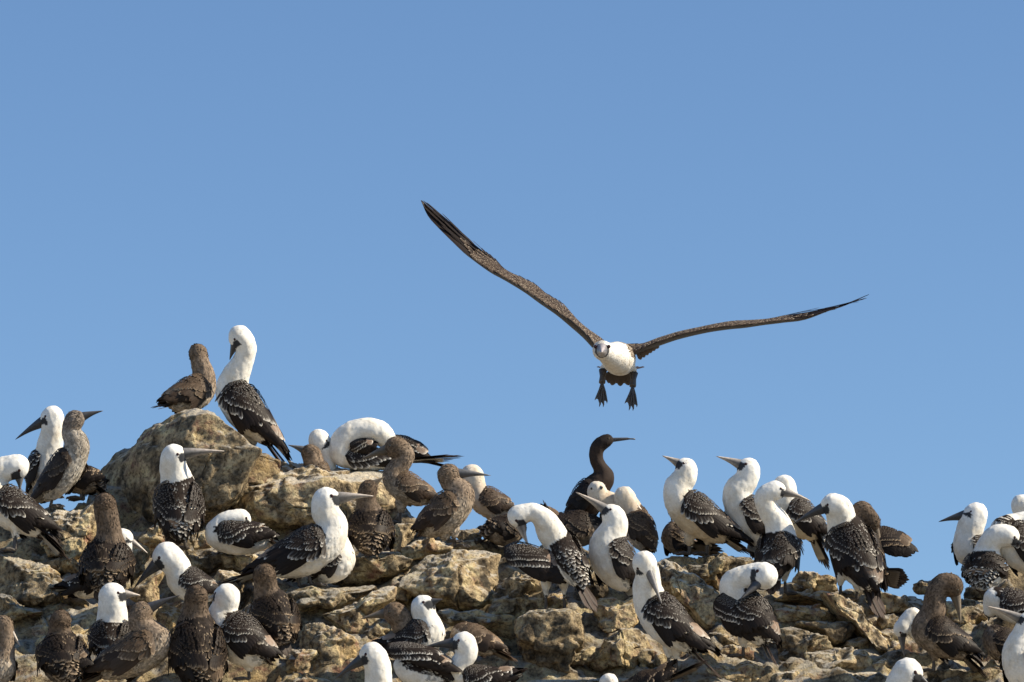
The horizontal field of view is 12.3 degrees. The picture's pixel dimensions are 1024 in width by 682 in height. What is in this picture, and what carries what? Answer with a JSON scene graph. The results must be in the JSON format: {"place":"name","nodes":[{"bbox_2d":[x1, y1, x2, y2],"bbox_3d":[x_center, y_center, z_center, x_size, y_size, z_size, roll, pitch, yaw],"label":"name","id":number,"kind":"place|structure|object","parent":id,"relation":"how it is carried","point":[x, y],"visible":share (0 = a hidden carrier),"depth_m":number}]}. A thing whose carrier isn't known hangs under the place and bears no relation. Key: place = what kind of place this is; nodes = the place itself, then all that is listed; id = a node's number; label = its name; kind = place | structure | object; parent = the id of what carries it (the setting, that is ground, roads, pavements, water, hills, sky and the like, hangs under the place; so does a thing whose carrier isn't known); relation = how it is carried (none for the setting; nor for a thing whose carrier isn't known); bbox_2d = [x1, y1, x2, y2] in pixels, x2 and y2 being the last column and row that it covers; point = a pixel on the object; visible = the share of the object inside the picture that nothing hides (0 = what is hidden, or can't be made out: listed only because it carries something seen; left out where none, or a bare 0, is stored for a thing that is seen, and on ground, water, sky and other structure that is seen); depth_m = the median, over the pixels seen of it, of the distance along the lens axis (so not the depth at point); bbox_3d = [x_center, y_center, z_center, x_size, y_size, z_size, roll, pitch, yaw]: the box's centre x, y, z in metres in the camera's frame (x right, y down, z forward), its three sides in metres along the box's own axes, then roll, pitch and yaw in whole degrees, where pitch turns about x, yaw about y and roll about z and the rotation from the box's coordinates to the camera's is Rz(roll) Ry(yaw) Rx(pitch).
{"place":"outdoors","nodes":[
{"label":"outdoors","id":0,"kind":"place"},
{"bbox_2d":[0,448,1023,681],"bbox_3d":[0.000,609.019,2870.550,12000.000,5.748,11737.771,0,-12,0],"label":"ground","id":1,"kind":"structure","parent":0,"point":[137,525],"depth_m":19.14},
{"bbox_2d":[0,615,19,681],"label":"booby","id":2,"kind":"object","parent":1,"relation":"on","point":[8,661],"visible":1,"depth_m":18.50},
{"bbox_2d":[0,593,42,623],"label":"boulder","id":3,"kind":"object","parent":1,"relation":"on","point":[13,609],"visible":0.87,"depth_m":19.23},
{"bbox_2d":[0,554,63,607],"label":"boulder","id":4,"kind":"object","parent":1,"relation":"on","point":[26,583],"visible":0.91,"depth_m":19.40},
{"bbox_2d":[0,454,70,561],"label":"booby","id":5,"kind":"object","parent":4,"relation":"on","point":[22,515],"visible":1,"depth_m":19.54},
{"bbox_2d":[15,406,63,498],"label":"booby","id":6,"kind":"object","parent":1,"relation":"on","point":[49,421],"visible":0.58,"depth_m":20.10},
{"bbox_2d":[39,558,78,574],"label":"boulder","id":7,"kind":"object","parent":1,"relation":"on","point":[62,566],"visible":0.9,"depth_m":19.60},
{"bbox_2d":[34,609,93,681],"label":"booby","id":8,"kind":"object","parent":1,"relation":"on","point":[62,654],"visible":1,"depth_m":18.46},
{"bbox_2d":[31,606,97,650],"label":"boulder","id":9,"kind":"object","parent":1,"relation":"on","point":[83,620],"visible":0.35,"depth_m":19.20},
{"bbox_2d":[40,503,96,559],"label":"boulder","id":10,"kind":"object","parent":1,"relation":"on","point":[78,528],"visible":0.68,"depth_m":19.78},
{"bbox_2d":[29,410,101,507],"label":"booby","id":11,"kind":"object","parent":10,"relation":"on","point":[63,471],"visible":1,"depth_m":19.91},
{"bbox_2d":[66,465,108,501],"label":"booby","id":12,"kind":"object","parent":1,"relation":"on","point":[92,480],"visible":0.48,"depth_m":20.18},
{"bbox_2d":[51,528,146,598],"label":"booby","id":13,"kind":"object","parent":1,"relation":"on","point":[70,586],"visible":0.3,"depth_m":19.32},
{"bbox_2d":[78,492,135,600],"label":"booby","id":14,"kind":"object","parent":1,"relation":"on","point":[106,557],"visible":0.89,"depth_m":19.12},
{"bbox_2d":[87,583,139,656],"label":"booby","id":15,"kind":"object","parent":1,"relation":"on","point":[110,627],"visible":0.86,"depth_m":18.62},
{"bbox_2d":[79,595,179,681],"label":"booby","id":16,"kind":"object","parent":1,"relation":"on","point":[142,648],"visible":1,"depth_m":18.46},
{"bbox_2d":[132,542,150,580],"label":"boulder","id":17,"kind":"object","parent":1,"relation":"on","point":[142,558],"visible":0.5,"depth_m":19.63},
{"bbox_2d":[130,570,164,602],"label":"boulder","id":18,"kind":"object","parent":1,"relation":"on","point":[148,591],"visible":0.85,"depth_m":19.41},
{"bbox_2d":[138,525,164,548],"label":"boulder","id":19,"kind":"object","parent":1,"relation":"on","point":[153,538],"visible":0.85,"depth_m":19.83},
{"bbox_2d":[155,605,180,630],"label":"boulder","id":20,"kind":"object","parent":1,"relation":"on","point":[167,616],"visible":0.64,"depth_m":19.19},
{"bbox_2d":[134,542,218,601],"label":"booby","id":21,"kind":"object","parent":1,"relation":"on","point":[170,560],"visible":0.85,"depth_m":19.15},
{"bbox_2d":[100,408,261,523],"bbox_3d":[-1.444,0.562,20.343,0.372,0.546,1.106,11,-16,-41],"label":"boulder","id":22,"kind":"object","parent":1,"relation":"on","point":[220,478],"visible":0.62,"depth_m":20.10},
{"bbox_2d":[151,343,215,413],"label":"booby","id":23,"kind":"object","parent":22,"relation":"on","point":[196,388],"visible":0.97,"depth_m":20.59},
{"bbox_2d":[152,444,222,549],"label":"booby","id":24,"kind":"object","parent":1,"relation":"on","point":[178,506],"visible":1,"depth_m":19.58},
{"bbox_2d":[185,549,202,570],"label":"boulder","id":25,"kind":"object","parent":1,"relation":"on","point":[192,556],"visible":0.66,"depth_m":19.64},
{"bbox_2d":[167,584,228,681],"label":"booby","id":26,"kind":"object","parent":1,"relation":"on","point":[196,652],"visible":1,"depth_m":18.45},
{"bbox_2d":[189,533,210,549],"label":"boulder","id":27,"kind":"object","parent":1,"relation":"on","point":[200,543],"visible":0.72,"depth_m":19.82},
{"bbox_2d":[198,548,240,574],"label":"boulder","id":28,"kind":"object","parent":1,"relation":"on","point":[211,560],"visible":0.94,"depth_m":19.64},
{"bbox_2d":[213,569,243,592],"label":"boulder","id":29,"kind":"object","parent":1,"relation":"on","point":[220,576],"visible":0.46,"depth_m":19.47},
{"bbox_2d":[233,554,257,581],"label":"boulder","id":30,"kind":"object","parent":1,"relation":"on","point":[242,561],"visible":0.43,"depth_m":19.61},
{"bbox_2d":[205,509,279,554],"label":"booby","id":31,"kind":"object","parent":30,"relation":"on","point":[236,532],"visible":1,"depth_m":19.53},
{"bbox_2d":[209,583,283,680],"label":"booby","id":32,"kind":"object","parent":1,"relation":"on","point":[251,644],"visible":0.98,"depth_m":18.57},
{"bbox_2d":[243,442,285,494],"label":"boulder","id":33,"kind":"object","parent":1,"relation":"on","point":[266,467],"visible":0.34,"depth_m":20.19},
{"bbox_2d":[215,325,292,462],"bbox_3d":[-1.097,0.264,20.394,0.350,0.648,0.230,0,-12,0],"label":"booby","id":34,"kind":"object","parent":33,"relation":"on","point":[247,413],"visible":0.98,"depth_m":20.33},
{"bbox_2d":[248,562,302,655],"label":"booby","id":35,"kind":"object","parent":1,"relation":"on","point":[275,613],"visible":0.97,"depth_m":18.71},
{"bbox_2d":[286,649,319,673],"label":"boulder","id":36,"kind":"object","parent":1,"relation":"on","point":[300,661],"visible":0.98,"depth_m":18.87},
{"bbox_2d":[281,672,330,681],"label":"boulder","id":37,"kind":"object","parent":1,"relation":"on","point":[297,677],"visible":1,"depth_m":18.75},
{"bbox_2d":[229,460,394,529],"bbox_3d":[-0.844,0.663,20.255,0.728,0.327,0.498,0,-12,0],"label":"boulder","id":38,"kind":"object","parent":1,"relation":"on","point":[282,500],"visible":0.66,"depth_m":20.07},
{"bbox_2d":[289,444,330,471],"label":"booby","id":39,"kind":"object","parent":38,"relation":"on","point":[311,454],"visible":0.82,"depth_m":20.23},
{"bbox_2d":[329,418,461,470],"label":"booby","id":40,"kind":"object","parent":38,"relation":"on","point":[353,443],"visible":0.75,"depth_m":20.32},
{"bbox_2d":[308,429,337,469],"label":"booby","id":41,"kind":"object","parent":1,"relation":"on","point":[320,438],"visible":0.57,"depth_m":20.34},
{"bbox_2d":[299,622,359,670],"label":"boulder","id":42,"kind":"object","parent":1,"relation":"on","point":[331,644],"visible":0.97,"depth_m":18.91},
{"bbox_2d":[283,585,377,611],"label":"boulder","id":43,"kind":"object","parent":1,"relation":"on","point":[310,598],"visible":0.88,"depth_m":19.25},
{"bbox_2d":[219,487,371,587],"bbox_3d":[-0.879,0.800,19.361,0.633,0.402,0.242,0,-12,0],"label":"booby","id":44,"kind":"object","parent":43,"relation":"on","point":[308,551],"visible":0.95,"depth_m":19.29},
{"bbox_2d":[307,537,355,583],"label":"booby","id":45,"kind":"object","parent":43,"relation":"on","point":[339,567],"visible":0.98,"depth_m":19.34},
{"bbox_2d":[322,586,396,634],"bbox_3d":[-0.615,1.106,19.248,0.300,0.252,0.264,0,-12,0],"label":"boulder","id":46,"kind":"object","parent":1,"relation":"on","point":[346,618],"visible":0.92,"depth_m":19.16},
{"bbox_2d":[335,642,391,681],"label":"booby","id":47,"kind":"object","parent":1,"relation":"on","point":[372,658],"visible":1,"depth_m":18.18},
{"bbox_2d":[331,554,414,586],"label":"boulder","id":48,"kind":"object","parent":1,"relation":"on","point":[366,571],"visible":0.92,"depth_m":19.52},
{"bbox_2d":[347,477,395,556],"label":"booby","id":49,"kind":"object","parent":48,"relation":"on","point":[371,529],"visible":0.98,"depth_m":19.47},
{"bbox_2d":[362,618,391,639],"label":"boulder","id":50,"kind":"object","parent":1,"relation":"on","point":[379,628],"visible":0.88,"depth_m":19.10},
{"bbox_2d":[361,602,412,633],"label":"booby","id":51,"kind":"object","parent":1,"relation":"on","point":[397,616],"visible":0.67,"depth_m":18.75},
{"bbox_2d":[394,523,415,551],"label":"boulder","id":52,"kind":"object","parent":1,"relation":"on","point":[404,537],"visible":0.79,"depth_m":19.81},
{"bbox_2d":[361,436,437,523],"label":"booby","id":53,"kind":"object","parent":52,"relation":"on","point":[404,486],"visible":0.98,"depth_m":19.82},
{"bbox_2d":[371,595,445,659],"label":"booby","id":54,"kind":"object","parent":1,"relation":"on","point":[425,626],"visible":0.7,"depth_m":18.72},
{"bbox_2d":[386,641,462,681],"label":"booby","id":55,"kind":"object","parent":1,"relation":"on","point":[415,662],"visible":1,"depth_m":18.45},
{"bbox_2d":[401,537,452,560],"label":"boulder","id":56,"kind":"object","parent":1,"relation":"on","point":[419,549],"visible":0.85,"depth_m":19.73},
{"bbox_2d":[396,549,500,610],"bbox_3d":[-0.260,0.977,19.490,0.431,0.273,0.361,0,-12,0],"label":"boulder","id":57,"kind":"object","parent":1,"relation":"on","point":[460,580],"visible":0.91,"depth_m":19.39},
{"bbox_2d":[410,463,490,547],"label":"booby","id":58,"kind":"object","parent":57,"relation":"on","point":[444,514],"visible":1,"depth_m":19.59},
{"bbox_2d":[457,528,482,544],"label":"boulder","id":59,"kind":"object","parent":1,"relation":"on","point":[469,534],"visible":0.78,"depth_m":19.83},
{"bbox_2d":[437,609,515,638],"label":"boulder","id":60,"kind":"object","parent":1,"relation":"on","point":[500,625],"visible":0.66,"depth_m":19.16},
{"bbox_2d":[427,631,527,681],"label":"booby","id":61,"kind":"object","parent":1,"relation":"on","point":[463,645],"visible":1,"depth_m":18.47},
{"bbox_2d":[450,621,517,661],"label":"booby","id":62,"kind":"object","parent":1,"relation":"on","point":[488,642],"visible":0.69,"depth_m":18.76},
{"bbox_2d":[463,464,514,529],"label":"booby","id":63,"kind":"object","parent":1,"relation":"on","point":[490,502],"visible":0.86,"depth_m":19.92},
{"bbox_2d":[479,514,526,546],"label":"booby","id":64,"kind":"object","parent":1,"relation":"on","point":[499,530],"visible":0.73,"depth_m":19.76},
{"bbox_2d":[488,571,547,617],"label":"boulder","id":65,"kind":"object","parent":1,"relation":"on","point":[516,594],"visible":0.82,"depth_m":19.30},
{"bbox_2d":[514,608,584,672],"bbox_3d":[0.149,1.209,18.998,0.286,0.270,0.320,0,-12,0],"label":"boulder","id":66,"kind":"object","parent":1,"relation":"on","point":[549,638],"visible":0.99,"depth_m":18.87},
{"bbox_2d":[504,503,597,611],"bbox_3d":[0.156,0.880,19.160,0.379,0.445,0.234,0,-12,0],"label":"booby","id":67,"kind":"object","parent":66,"relation":"on","point":[560,560],"visible":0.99,"depth_m":19.10},
{"bbox_2d":[547,593,567,608],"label":"boulder","id":68,"kind":"object","parent":1,"relation":"on","point":[555,600],"visible":0.66,"depth_m":19.33},
{"bbox_2d":[540,501,601,546],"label":"booby","id":69,"kind":"object","parent":1,"relation":"on","point":[582,527],"visible":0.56,"depth_m":19.63},
{"bbox_2d":[570,647,597,666],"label":"boulder","id":70,"kind":"object","parent":1,"relation":"on","point":[585,656],"visible":1,"depth_m":18.93},
{"bbox_2d":[585,552,608,598],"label":"boulder","id":71,"kind":"object","parent":1,"relation":"on","point":[598,592],"visible":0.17,"depth_m":19.46},
{"bbox_2d":[564,434,634,514],"bbox_3d":[0.348,0.589,19.851,0.295,0.397,0.176,-10,-16,40],"label":"cormorant","id":72,"kind":"object","parent":1,"relation":"on","point":[603,473],"visible":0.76,"depth_m":19.83},
{"bbox_2d":[587,481,626,538],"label":"booby","id":73,"kind":"object","parent":1,"relation":"on","point":[597,490],"visible":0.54,"depth_m":19.68},
{"bbox_2d":[590,597,638,632],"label":"boulder","id":74,"kind":"object","parent":1,"relation":"on","point":[611,614],"visible":0.85,"depth_m":19.19},
{"bbox_2d":[576,492,635,596],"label":"booby","id":75,"kind":"object","parent":74,"relation":"on","point":[611,550],"visible":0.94,"depth_m":19.19},
{"bbox_2d":[587,628,645,671],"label":"boulder","id":76,"kind":"object","parent":1,"relation":"on","point":[622,647],"visible":1,"depth_m":18.93},
{"bbox_2d":[614,486,658,552],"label":"booby","id":77,"kind":"object","parent":1,"relation":"on","point":[642,533],"visible":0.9,"depth_m":19.63},
{"bbox_2d":[637,648,666,668],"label":"boulder","id":78,"kind":"object","parent":1,"relation":"on","point":[651,658],"visible":0.79,"depth_m":18.89},
{"bbox_2d":[621,659,709,681],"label":"booby","id":79,"kind":"object","parent":1,"relation":"on","point":[665,672],"visible":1,"depth_m":18.42},
{"bbox_2d":[632,551,722,679],"bbox_3d":[0.651,1.080,18.691,0.359,0.500,0.226,0,-12,0],"label":"booby","id":80,"kind":"object","parent":1,"relation":"on","point":[671,626],"visible":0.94,"depth_m":18.63},
{"bbox_2d":[657,559,718,629],"bbox_3d":[0.707,1.028,19.356,0.342,0.322,0.224,-7,-14,31],"label":"boulder","id":81,"kind":"object","parent":1,"relation":"on","point":[695,595],"visible":0.81,"depth_m":19.27},
{"bbox_2d":[665,552,753,589],"bbox_3d":[0.816,0.968,19.586,0.392,0.193,0.271,0,-12,0],"label":"boulder","id":82,"kind":"object","parent":1,"relation":"on","point":[710,570],"visible":0.65,"depth_m":19.51},
{"bbox_2d":[661,521,723,556],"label":"booby","id":83,"kind":"object","parent":82,"relation":"on","point":[672,538],"visible":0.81,"depth_m":19.73},
{"bbox_2d":[663,456,753,555],"bbox_3d":[0.810,0.679,19.586,0.386,0.403,0.219,0,-12,0],"label":"booby","id":84,"kind":"object","parent":82,"relation":"on","point":[699,517],"visible":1,"depth_m":19.53},
{"bbox_2d":[716,456,764,558],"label":"booby","id":85,"kind":"object","parent":82,"relation":"on","point":[740,486],"visible":0.73,"depth_m":19.57},
{"bbox_2d":[708,632,739,645],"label":"boulder","id":86,"kind":"object","parent":1,"relation":"on","point":[725,639],"visible":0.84,"depth_m":19.05},
{"bbox_2d":[706,660,764,681],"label":"boulder","id":87,"kind":"object","parent":1,"relation":"on","point":[746,671],"visible":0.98,"depth_m":18.75},
{"bbox_2d":[719,644,754,660],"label":"boulder","id":88,"kind":"object","parent":1,"relation":"on","point":[732,649],"visible":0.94,"depth_m":18.96},
{"bbox_2d":[753,480,809,595],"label":"booby","id":89,"kind":"object","parent":1,"relation":"on","point":[779,547],"visible":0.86,"depth_m":19.25},
{"bbox_2d":[772,670,799,679],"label":"boulder","id":90,"kind":"object","parent":1,"relation":"on","point":[792,675],"visible":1,"depth_m":18.74},
{"bbox_2d":[713,562,781,665],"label":"booby","id":91,"kind":"object","parent":90,"relation":"on","point":[742,608],"visible":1,"depth_m":18.73},
{"bbox_2d":[775,475,829,569],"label":"booby","id":92,"kind":"object","parent":1,"relation":"on","point":[813,530],"visible":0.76,"depth_m":19.60},
{"bbox_2d":[777,626,832,660],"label":"boulder","id":93,"kind":"object","parent":1,"relation":"on","point":[797,643],"visible":0.96,"depth_m":18.96},
{"bbox_2d":[774,604,837,621],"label":"boulder","id":94,"kind":"object","parent":1,"relation":"on","point":[796,613],"visible":0.8,"depth_m":19.23},
{"bbox_2d":[774,587,829,607],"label":"boulder","id":95,"kind":"object","parent":94,"relation":"on","point":[809,596],"visible":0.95,"depth_m":19.36},
{"bbox_2d":[792,571,838,591],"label":"boulder","id":96,"kind":"object","parent":1,"relation":"on","point":[815,581],"visible":0.95,"depth_m":19.49},
{"bbox_2d":[794,621,855,645],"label":"boulder","id":97,"kind":"object","parent":1,"relation":"on","point":[838,633],"visible":0.86,"depth_m":19.06},
{"bbox_2d":[804,646,872,670],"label":"boulder","id":98,"kind":"object","parent":1,"relation":"on","point":[851,658],"visible":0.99,"depth_m":18.86},
{"bbox_2d":[820,592,889,652],"bbox_3d":[1.378,1.142,19.167,0.269,0.265,0.360,0,-12,0],"label":"boulder","id":99,"kind":"object","parent":1,"relation":"on","point":[841,608],"visible":0.86,"depth_m":19.07},
{"bbox_2d":[792,493,885,619],"bbox_3d":[1.343,0.879,19.259,0.359,0.519,0.236,-5,-13,22],"label":"booby","id":100,"kind":"object","parent":99,"relation":"on","point":[855,555],"visible":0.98,"depth_m":19.18},
{"bbox_2d":[844,637,869,649],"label":"boulder","id":101,"kind":"object","parent":1,"relation":"on","point":[861,643],"visible":1,"depth_m":19.04},
{"bbox_2d":[875,614,898,628],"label":"boulder","id":102,"kind":"object","parent":1,"relation":"on","point":[889,621],"visible":0.95,"depth_m":19.19},
{"bbox_2d":[872,592,922,613],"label":"boulder","id":103,"kind":"object","parent":1,"relation":"on","point":[892,603],"visible":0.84,"depth_m":19.33},
{"bbox_2d":[853,500,918,591],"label":"booby","id":104,"kind":"object","parent":103,"relation":"on","point":[894,542],"visible":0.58,"depth_m":19.37},
{"bbox_2d":[893,607,918,656],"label":"booby","id":105,"kind":"object","parent":1,"relation":"on","point":[902,627],"visible":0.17,"depth_m":18.85},
{"bbox_2d":[885,657,927,681],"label":"booby","id":106,"kind":"object","parent":1,"relation":"on","point":[906,669],"visible":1,"depth_m":18.29},
{"bbox_2d":[911,572,985,676],"bbox_3d":[1.714,1.117,18.694,0.301,0.410,0.188,0,-12,0],"label":"booby","id":107,"kind":"object","parent":1,"relation":"on","point":[936,635],"visible":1,"depth_m":18.64},
{"bbox_2d":[939,502,987,565],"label":"booby","id":108,"kind":"object","parent":1,"relation":"on","point":[971,518],"visible":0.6,"depth_m":19.49},
{"bbox_2d":[926,666,1001,681],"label":"boulder","id":109,"kind":"object","parent":1,"relation":"on","point":[939,675],"visible":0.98,"depth_m":18.71},
{"bbox_2d":[946,598,987,624],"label":"boulder","id":110,"kind":"object","parent":1,"relation":"on","point":[972,612],"visible":0.78,"depth_m":19.24},
{"bbox_2d":[961,524,1021,593],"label":"booby","id":111,"kind":"object","parent":110,"relation":"on","point":[984,568],"visible":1,"depth_m":19.27},
{"bbox_2d":[982,624,1011,660],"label":"booby","id":112,"kind":"object","parent":1,"relation":"on","point":[995,636],"visible":0.52,"depth_m":18.82},
{"bbox_2d":[983,587,1023,623],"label":"booby","id":113,"kind":"object","parent":1,"relation":"on","point":[1010,598],"visible":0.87,"depth_m":19.04},
{"bbox_2d":[987,606,1023,681],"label":"booby","id":114,"kind":"object","parent":1,"relation":"on","point":[1011,662],"visible":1,"depth_m":18.31},
{"bbox_2d":[991,511,1023,576],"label":"booby","id":115,"kind":"object","parent":1,"relation":"on","point":[1013,555],"visible":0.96,"depth_m":19.33},
{"bbox_2d":[1011,494,1023,512],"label":"booby","id":116,"kind":"object","parent":1,"relation":"on","point":[1017,503],"visible":0.43,"depth_m":19.83},
{"bbox_2d":[0,0,1023,600],"label":"sky","id":117,"kind":"structure","parent":0,"point":[175,175]},
{"bbox_2d":[421,200,868,409],"bbox_3d":[0.562,-0.140,20.572,1.801,0.931,0.814,5,-13,-24],"label":"flying booby","id":118,"kind":"object","parent":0,"point":[617,360],"visible":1,"depth_m":20.41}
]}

